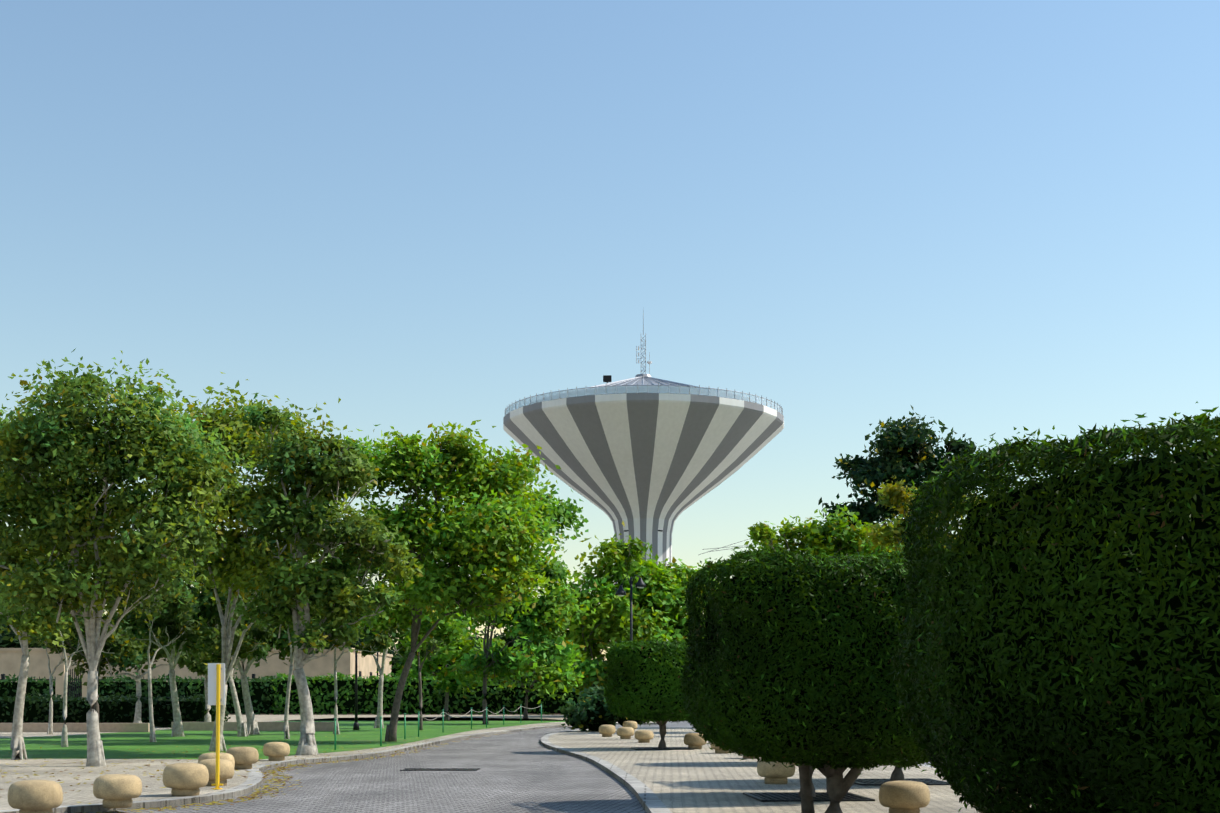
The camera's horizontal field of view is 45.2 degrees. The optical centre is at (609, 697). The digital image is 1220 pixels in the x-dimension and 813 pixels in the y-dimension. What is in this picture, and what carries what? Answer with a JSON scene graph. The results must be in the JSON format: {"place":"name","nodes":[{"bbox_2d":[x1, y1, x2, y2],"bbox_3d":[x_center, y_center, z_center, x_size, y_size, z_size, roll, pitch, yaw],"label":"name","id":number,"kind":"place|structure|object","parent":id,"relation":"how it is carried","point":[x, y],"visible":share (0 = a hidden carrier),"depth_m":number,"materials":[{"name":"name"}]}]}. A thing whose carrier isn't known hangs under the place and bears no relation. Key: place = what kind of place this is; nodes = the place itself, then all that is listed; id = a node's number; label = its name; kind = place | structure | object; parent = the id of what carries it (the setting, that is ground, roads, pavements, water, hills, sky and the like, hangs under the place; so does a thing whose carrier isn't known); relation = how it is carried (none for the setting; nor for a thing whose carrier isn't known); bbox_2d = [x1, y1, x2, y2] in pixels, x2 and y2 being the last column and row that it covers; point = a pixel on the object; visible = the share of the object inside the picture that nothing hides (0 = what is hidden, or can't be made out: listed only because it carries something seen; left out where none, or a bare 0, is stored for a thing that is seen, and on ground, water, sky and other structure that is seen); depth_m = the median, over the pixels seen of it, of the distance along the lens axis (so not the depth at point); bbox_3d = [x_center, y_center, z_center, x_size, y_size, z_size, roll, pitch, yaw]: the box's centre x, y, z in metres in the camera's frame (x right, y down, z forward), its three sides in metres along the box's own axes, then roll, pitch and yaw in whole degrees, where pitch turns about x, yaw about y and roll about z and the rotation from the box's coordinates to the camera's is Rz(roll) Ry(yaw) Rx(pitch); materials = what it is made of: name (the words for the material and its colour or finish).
{"place":"outdoors","nodes":[
{"label":"outdoors","id":0,"kind":"place"},
{"bbox_2d":[259,549,331,738],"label":"tree","id":1,"kind":"object","parent":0,"point":[286,728],"depth_m":56.02,"materials":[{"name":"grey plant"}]},
{"bbox_2d":[0,721,666,812],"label":"side pavement","id":2,"kind":"structure","parent":0,"point":[85,795],"depth_m":31.87,"materials":[{"name":"beige stone"}]},
{"bbox_2d":[8,780,62,812],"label":"bollard","id":3,"kind":"object","parent":2,"relation":"on","point":[35,796],"visible":1,"depth_m":19.45,"materials":[{"name":"stone"}]},
{"bbox_2d":[0,613,83,733],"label":"tree","id":4,"kind":"object","parent":2,"relation":"on","point":[53,649],"depth_m":63.75,"materials":[{"name":"green plant"}]},
{"bbox_2d":[0,459,112,759],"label":"tree","id":5,"kind":"object","parent":2,"relation":"on","point":[33,628],"depth_m":37.80,"materials":[{"name":"green plant"}]},
{"bbox_2d":[55,665,88,699],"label":"garden gate","id":6,"kind":"structure","parent":2,"relation":"on","point":[59,684],"depth_m":120.65,"materials":[{"name":"beige paint"}]},
{"bbox_2d":[37,601,128,746],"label":"tree","id":7,"kind":"object","parent":2,"relation":"on","point":[119,643],"depth_m":47.77,"materials":[{"name":"green plant"}]},
{"bbox_2d":[28,526,156,718],"bbox_3d":[-19.308,-2.447,53.693,5.152,8.446,4.991,0,0,2],"label":"tree","id":8,"kind":"object","parent":2,"relation":"on","point":[131,646],"depth_m":54.38,"materials":[{"name":"green plant"}]},
{"bbox_2d":[0,689,230,726],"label":"dark hedge","id":9,"kind":"object","parent":2,"relation":"on","point":[32,713],"depth_m":78.62,"materials":[{"name":"green plant"}]},
{"bbox_2d":[93,774,141,807],"bbox_3d":[-7.315,1.391,21.754,0.697,0.492,0.697,0,0,2],"label":"bollard","id":10,"kind":"object","parent":2,"relation":"on","point":[116,790],"visible":1,"depth_m":21.52,"materials":[{"name":"stone"}]},
{"bbox_2d":[58,612,209,722],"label":"tree","id":11,"kind":"object","parent":2,"relation":"on","point":[125,663],"depth_m":73.22,"materials":[{"name":"green plant"}]},
{"bbox_2d":[0,672,284,714],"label":"fence hedge","id":12,"kind":"object","parent":2,"relation":"on","point":[264,680],"depth_m":135.08,"materials":[{"name":"green plant"}]},
{"bbox_2d":[103,561,221,741],"bbox_3d":[-16.279,-1.569,52.334,3.863,6.687,5.178,0,0,2],"label":"tree","id":13,"kind":"object","parent":2,"relation":"on","point":[195,632],"depth_m":52.97,"materials":[{"name":"green plant"}]},
{"bbox_2d":[0,722,333,731],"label":"low wall","id":14,"kind":"structure","parent":2,"relation":"on","point":[145,727],"depth_m":67.70,"materials":[{"name":"stone"}]},
{"bbox_2d":[110,526,256,736],"bbox_3d":[-17.608,-2.831,59.773,6.618,9.220,5.595,0,0,2],"label":"tree","id":15,"kind":"object","parent":2,"relation":"on","point":[202,599],"depth_m":60.06,"materials":[{"name":"green plant"}]},
{"bbox_2d":[162,763,208,795],"bbox_3d":[-6.985,1.361,24.103,0.738,0.559,0.738,0,0,2],"label":"bollard","id":16,"kind":"object","parent":2,"relation":"on","point":[185,779],"visible":0.96,"depth_m":23.84,"materials":[{"name":"stone"}]},
{"bbox_2d":[162,639,251,721],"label":"tree","id":17,"kind":"object","parent":2,"relation":"on","point":[202,670],"depth_m":77.67,"materials":[{"name":"green plant"}]},
{"bbox_2d":[198,759,233,785],"bbox_3d":[-7.228,1.384,26.819,0.676,0.508,0.676,0,0,2],"label":"bollard","id":18,"kind":"object","parent":2,"relation":"on","point":[226,769],"visible":0.56,"depth_m":26.60,"materials":[{"name":"stone"}]},
{"bbox_2d":[198,753,234,766],"bbox_3d":[-7.913,1.376,29.422,0.723,0.526,0.723,0,0,2],"label":"bollard","id":19,"kind":"object","parent":2,"relation":"on","point":[227,756],"visible":0.17,"depth_m":29.20,"materials":[{"name":"stone"}]},
{"bbox_2d":[208,663,224,788],"bbox_3d":[-6.942,0.509,25.774,0.300,2.219,0.171,0,0,2],"label":"sign post","id":20,"kind":"object","parent":2,"relation":"on","point":[216,684],"visible":0.98,"depth_m":25.79,"materials":[{"name":"yellow metal"}]},
{"bbox_2d":[131,372,351,751],"bbox_3d":[-10.838,-3.954,43.689,6.859,11.471,7.048,0,0,2],"label":"tree","id":21,"kind":"object","parent":2,"relation":"on","point":[233,425],"depth_m":42.91,"materials":[{"name":"green plant"}]},
{"bbox_2d":[226,747,258,769],"bbox_3d":[-8.266,1.376,32.901,0.723,0.526,0.723,0,0,2],"label":"bollard","id":22,"kind":"object","parent":2,"relation":"on","point":[245,758],"visible":0.79,"depth_m":32.65,"materials":[{"name":"stone"}]},
{"bbox_2d":[0,733,511,812],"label":"fallen leaves","id":23,"kind":"object","parent":2,"relation":"on","point":[273,771],"visible":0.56,"depth_m":30.01,"materials":[{"name":"brown plant"}]},
{"bbox_2d":[263,742,289,760],"bbox_3d":[-8.498,1.390,37.307,0.672,0.496,0.672,0,0,2],"label":"bollard","id":24,"kind":"object","parent":2,"relation":"on","point":[276,751],"visible":0.98,"depth_m":37.07,"materials":[{"name":"stone"}]},
{"bbox_2d":[0,674,560,713],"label":"garden fence","id":25,"kind":"object","parent":2,"relation":"on","point":[3,676],"visible":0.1,"depth_m":138.52,"materials":[{"name":"black metal"}]},
{"bbox_2d":[0,721,564,758],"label":"lawn grass","id":26,"kind":"structure","parent":2,"relation":"on","point":[190,744],"depth_m":54.53,"materials":[{"name":"green plant"}]},
{"bbox_2d":[223,393,423,754],"bbox_3d":[-8.100,-3.374,41.719,5.560,10.322,5.552,0,0,2],"label":"tree","id":27,"kind":"object","parent":2,"relation":"on","point":[338,589],"depth_m":40.75,"materials":[{"name":"green plant"}]},
{"bbox_2d":[310,605,395,733],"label":"tree","id":28,"kind":"object","parent":2,"relation":"on","point":[380,642],"depth_m":63.72,"materials":[{"name":"green plant"}]},
{"bbox_2d":[271,671,441,714],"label":"fence hedge","id":29,"kind":"object","parent":2,"relation":"on","point":[341,677],"depth_m":134.57,"materials":[{"name":"green plant"}]},
{"bbox_2d":[353,643,377,729],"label":"lamp posts","id":30,"kind":"object","parent":2,"relation":"on","point":[356,725],"visible":0.33,"depth_m":71.53,"materials":[{"name":"black metal"}]},
{"bbox_2d":[324,542,451,727],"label":"tree","id":31,"kind":"object","parent":2,"relation":"on","point":[367,640],"depth_m":75.46,"materials":[{"name":"green plant"}]},
{"bbox_2d":[374,583,478,729],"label":"tree","id":32,"kind":"object","parent":2,"relation":"on","point":[446,631],"depth_m":70.05,"materials":[{"name":"green plant"}]},
{"bbox_2d":[334,704,541,749],"bbox_3d":[-6.796,1.031,70.360,1.432,1.174,51.381,0,0,4],"label":"chain fence","id":33,"kind":"object","parent":2,"relation":"on","point":[442,713],"visible":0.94,"depth_m":62.11,"materials":[{"name":"black metal"}]},
{"bbox_2d":[389,600,495,720],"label":"tree","id":34,"kind":"object","parent":2,"relation":"on","point":[455,651],"depth_m":99.32,"materials":[{"name":"green plant"}]},
{"bbox_2d":[334,420,563,741],"bbox_3d":[-6.270,-4.156,53.209,9.432,11.864,8.570,0,0,2],"label":"tree","id":35,"kind":"object","parent":2,"relation":"on","point":[504,540],"depth_m":51.93,"materials":[{"name":"green plant"}]},
{"bbox_2d":[433,476,595,723],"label":"tree","id":36,"kind":"object","parent":2,"relation":"on","point":[558,609],"depth_m":87.45,"materials":[{"name":"green plant"}]},
{"bbox_2d":[464,638,586,718],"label":"tree","id":37,"kind":"object","parent":2,"relation":"on","point":[553,678],"depth_m":109.38,"materials":[{"name":"green plant"}]},
{"bbox_2d":[537,521,687,696],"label":"tree","id":38,"kind":"object","parent":2,"relation":"on","point":[609,567],"depth_m":118.05,"materials":[{"name":"green plant"}]},
{"bbox_2d":[89,724,657,812],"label":"road pavers","id":39,"kind":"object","parent":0,"point":[526,771],"depth_m":28.41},
{"bbox_2d":[0,723,656,812],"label":"kerb","id":40,"kind":"structure","parent":39,"relation":"on","point":[254,778],"depth_m":27.37,"materials":[{"name":"concrete"}]},
{"bbox_2d":[403,769,478,769],"bbox_3d":[-3.990,1.710,34.467,1.800,0.001,0.700,0,0,2],"label":"drain pit","id":41,"kind":"object","parent":39,"relation":"on","point":[443,769],"visible":0.4,"depth_m":34.61,"materials":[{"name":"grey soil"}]},
{"bbox_2d":[400,768,479,770],"bbox_3d":[-3.990,1.705,34.467,1.800,0.018,0.760,0,0,2],"label":"drain grate","id":42,"kind":"object","parent":41,"relation":"on","point":[440,769],"visible":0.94,"depth_m":34.37,"materials":[{"name":"black metal"}]},
{"bbox_2d":[541,729,671,812],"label":"island kerb","id":43,"kind":"structure","parent":39,"relation":"on","point":[651,800],"depth_m":29.04,"materials":[{"name":"concrete"}]},
{"bbox_2d":[558,681,655,730],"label":"island shrub","id":44,"kind":"object","parent":39,"relation":"on","point":[592,699],"depth_m":68.60,"materials":[{"name":"green plant"}]},
{"bbox_2d":[603,638,704,747],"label":"clipped tree","id":45,"kind":"object","parent":39,"relation":"on","point":[615,671],"depth_m":44.26,"materials":[{"name":"green plant"}]},
{"bbox_2d":[224,714,566,721],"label":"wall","id":46,"kind":"structure","parent":0,"point":[372,717],"depth_m":115.93,"materials":[{"name":"beige concrete"}]},
{"bbox_2d":[433,679,589,714],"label":"fence hedge","id":47,"kind":"object","parent":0,"point":[476,706],"depth_m":134.21,"materials":[{"name":"green plant"}]},
{"bbox_2d":[0,0,1219,660],"label":"sky","id":48,"kind":"structure","parent":0,"point":[983,218],"materials":[{"name":"blue"}]},
{"bbox_2d":[503,393,783,641],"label":"water tower","id":49,"kind":"structure","parent":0,"point":[645,467],"depth_m":222.11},
{"bbox_2d":[505,313,782,531],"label":"water tower fittings","id":50,"kind":"object","parent":49,"relation":"on","point":[643,383],"visible":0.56,"depth_m":217.07,"materials":[{"name":"grey metal"}]},
{"bbox_2d":[699,539,756,554],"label":"cables","id":51,"kind":"object","parent":49,"relation":"attached to","point":[726,547],"visible":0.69,"depth_m":222.99,"materials":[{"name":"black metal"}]},
{"bbox_2d":[620,556,719,641],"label":"tree","id":52,"kind":"object","parent":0,"point":[687,573],"depth_m":121.74,"materials":[{"name":"green plant"}]},
{"bbox_2d":[687,603,849,796],"bbox_3d":[3.120,-0.024,23.499,3.864,3.566,3.724,0,0,2],"label":"clipped tree","id":53,"kind":"object","parent":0,"point":[813,787],"depth_m":23.50,"materials":[{"name":"green plant"}]},
{"bbox_2d":[541,728,1036,812],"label":"island pavement","id":54,"kind":"structure","parent":0,"point":[705,779],"depth_m":29.49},
{"bbox_2d":[599,725,615,736],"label":"bollard","id":55,"kind":"object","parent":54,"relation":"on","point":[607,730],"visible":0.98,"depth_m":59.50,"materials":[{"name":"stone"}]},
{"bbox_2d":[617,727,633,738],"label":"bollard","id":56,"kind":"object","parent":54,"relation":"on","point":[625,732],"visible":0.96,"depth_m":56.44,"materials":[{"name":"stone"}]},
{"bbox_2d":[623,721,636,730],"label":"bollard","id":57,"kind":"object","parent":54,"relation":"on","point":[633,724],"visible":0.54,"depth_m":68.03,"materials":[{"name":"stone"}]},
{"bbox_2d":[635,730,653,742],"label":"bollard","id":58,"kind":"object","parent":54,"relation":"on","point":[643,736],"visible":0.98,"depth_m":51.98,"materials":[{"name":"stone"}]},
{"bbox_2d":[684,733,706,748],"bbox_3d":[2.660,1.378,45.709,0.718,0.520,0.718,0,0,2],"label":"bollard","id":59,"kind":"object","parent":54,"relation":"on","point":[693,740],"visible":0.81,"depth_m":45.44,"materials":[{"name":"stone"}]},
{"bbox_2d":[710,742,728,753],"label":"bollard","id":60,"kind":"object","parent":54,"relation":"on","point":[718,751],"visible":0.27,"depth_m":42.01,"materials":[{"name":"stone"}]},
{"bbox_2d":[757,759,794,783],"bbox_3d":[3.112,1.374,27.423,0.714,0.529,0.714,0,0,2],"label":"bollard","id":61,"kind":"object","parent":54,"relation":"on","point":[779,773],"visible":0.67,"depth_m":27.17,"materials":[{"name":"stone"}]},
{"bbox_2d":[640,727,933,767],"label":"island kerb","id":62,"kind":"structure","parent":54,"relation":"on","point":[677,727],"depth_m":77.90,"materials":[{"name":"concrete"}]},
{"bbox_2d":[679,543,950,812],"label":"clipped tree","id":63,"kind":"object","parent":54,"relation":"on","point":[718,731],"depth_m":16.90,"materials":[{"name":"green plant"}]},
{"bbox_2d":[890,765,904,780],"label":"clipped tree","id":64,"kind":"object","parent":54,"relation":"on","point":[897,774],"visible":0.08,"depth_m":27.62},
{"bbox_2d":[879,781,929,812],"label":"bollard","id":65,"kind":"object","parent":54,"relation":"on","point":[904,796],"visible":1,"depth_m":19.73,"materials":[{"name":"stone"}]},
{"bbox_2d":[886,402,1219,812],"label":"clipped tree","id":66,"kind":"object","parent":54,"relation":"on","point":[968,781],"depth_m":9.28,"materials":[{"name":"green plant"}]},
{"label":"tree grate soil","id":67,"kind":"structure","parent":54,"relation":"on","visible":0},
{"bbox_2d":[743,792,874,801],"bbox_3d":[3.161,1.603,23.555,1.780,0.026,1.780,0,0,-4],"label":"tree grate","id":68,"kind":"object","parent":67,"relation":"on","point":[784,797],"visible":0.73,"depth_m":23.32,"materials":[{"name":"black metal"}]},
{"label":"tree grate soil","id":69,"kind":"structure","parent":54,"relation":"on","visible":0},
{"bbox_2d":[854,778,949,785],"bbox_3d":[5.423,1.603,27.696,1.780,0.026,1.780,0,0,-4],"label":"tree grate","id":70,"kind":"object","parent":69,"relation":"on","point":[875,782],"visible":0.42,"depth_m":27.71,"materials":[{"name":"black metal"}]},
{"label":"tree grate soil","id":71,"kind":"structure","parent":54,"relation":"on","visible":0},
{"bbox_2d":[631,747,693,749],"bbox_3d":[1.616,1.603,45.705,1.780,0.026,1.780,0,0,-4],"label":"tree grate","id":72,"kind":"object","parent":71,"relation":"on","point":[657,748],"visible":0.9,"depth_m":45.52,"materials":[{"name":"black metal"}]},
{"bbox_2d":[615,720,974,765],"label":"road asphalt","id":73,"kind":"structure","parent":0,"point":[682,724],"depth_m":88.36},
{"bbox_2d":[615,575,645,640],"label":"twin street lamp","id":74,"kind":"object","parent":73,"relation":"on","point":[640,583],"visible":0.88,"depth_m":77.67,"materials":[{"name":"black metal"}]},
{"bbox_2d":[744,503,894,559],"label":"tree","id":75,"kind":"object","parent":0,"point":[837,536],"depth_m":66.66,"materials":[{"name":"green plant"}]},
{"bbox_2d":[800,406,979,557],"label":"tree","id":76,"kind":"object","parent":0,"point":[897,451],"depth_m":78.45,"materials":[{"name":"green plant"}]},
{"bbox_2d":[858,475,982,553],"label":"tree","id":77,"kind":"object","parent":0,"point":[896,493],"depth_m":61.45,"materials":[{"name":"green plant"}]},
{"label":"ground","id":78,"kind":"structure","parent":0,"visible":0},
{"bbox_2d":[0,348,272,766],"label":"tree","id":79,"kind":"object","parent":78,"relation":"on","point":[39,440],"depth_m":33.37,"materials":[{"name":"green plant"}]},
{"bbox_2d":[0,648,392,681],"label":"tan building","id":80,"kind":"structure","parent":78,"relation":"on","point":[10,661],"depth_m":151.08,"materials":[{"name":"paint"}]},
{"bbox_2d":[182,591,275,736],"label":"tree","id":81,"kind":"object","parent":78,"relation":"on","point":[216,648],"depth_m":59.96,"materials":[{"name":"green plant"}]},
{"bbox_2d":[168,586,307,734],"bbox_3d":[-16.164,-2.108,63.568,6.454,7.827,4.938,0,0,2],"label":"tree","id":82,"kind":"object","parent":78,"relation":"on","point":[282,644],"depth_m":63.47,"materials":[{"name":"green plant"}]},
{"bbox_2d":[0,591,589,685],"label":"tree belt","id":83,"kind":"object","parent":78,"relation":"on","point":[502,637],"depth_m":185.95,"materials":[{"name":"green plant"}]},
{"bbox_2d":[30,628,606,692],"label":"tree belt","id":84,"kind":"object","parent":78,"relation":"on","point":[396,659],"depth_m":187.67,"materials":[{"name":"green plant"}]}
]}

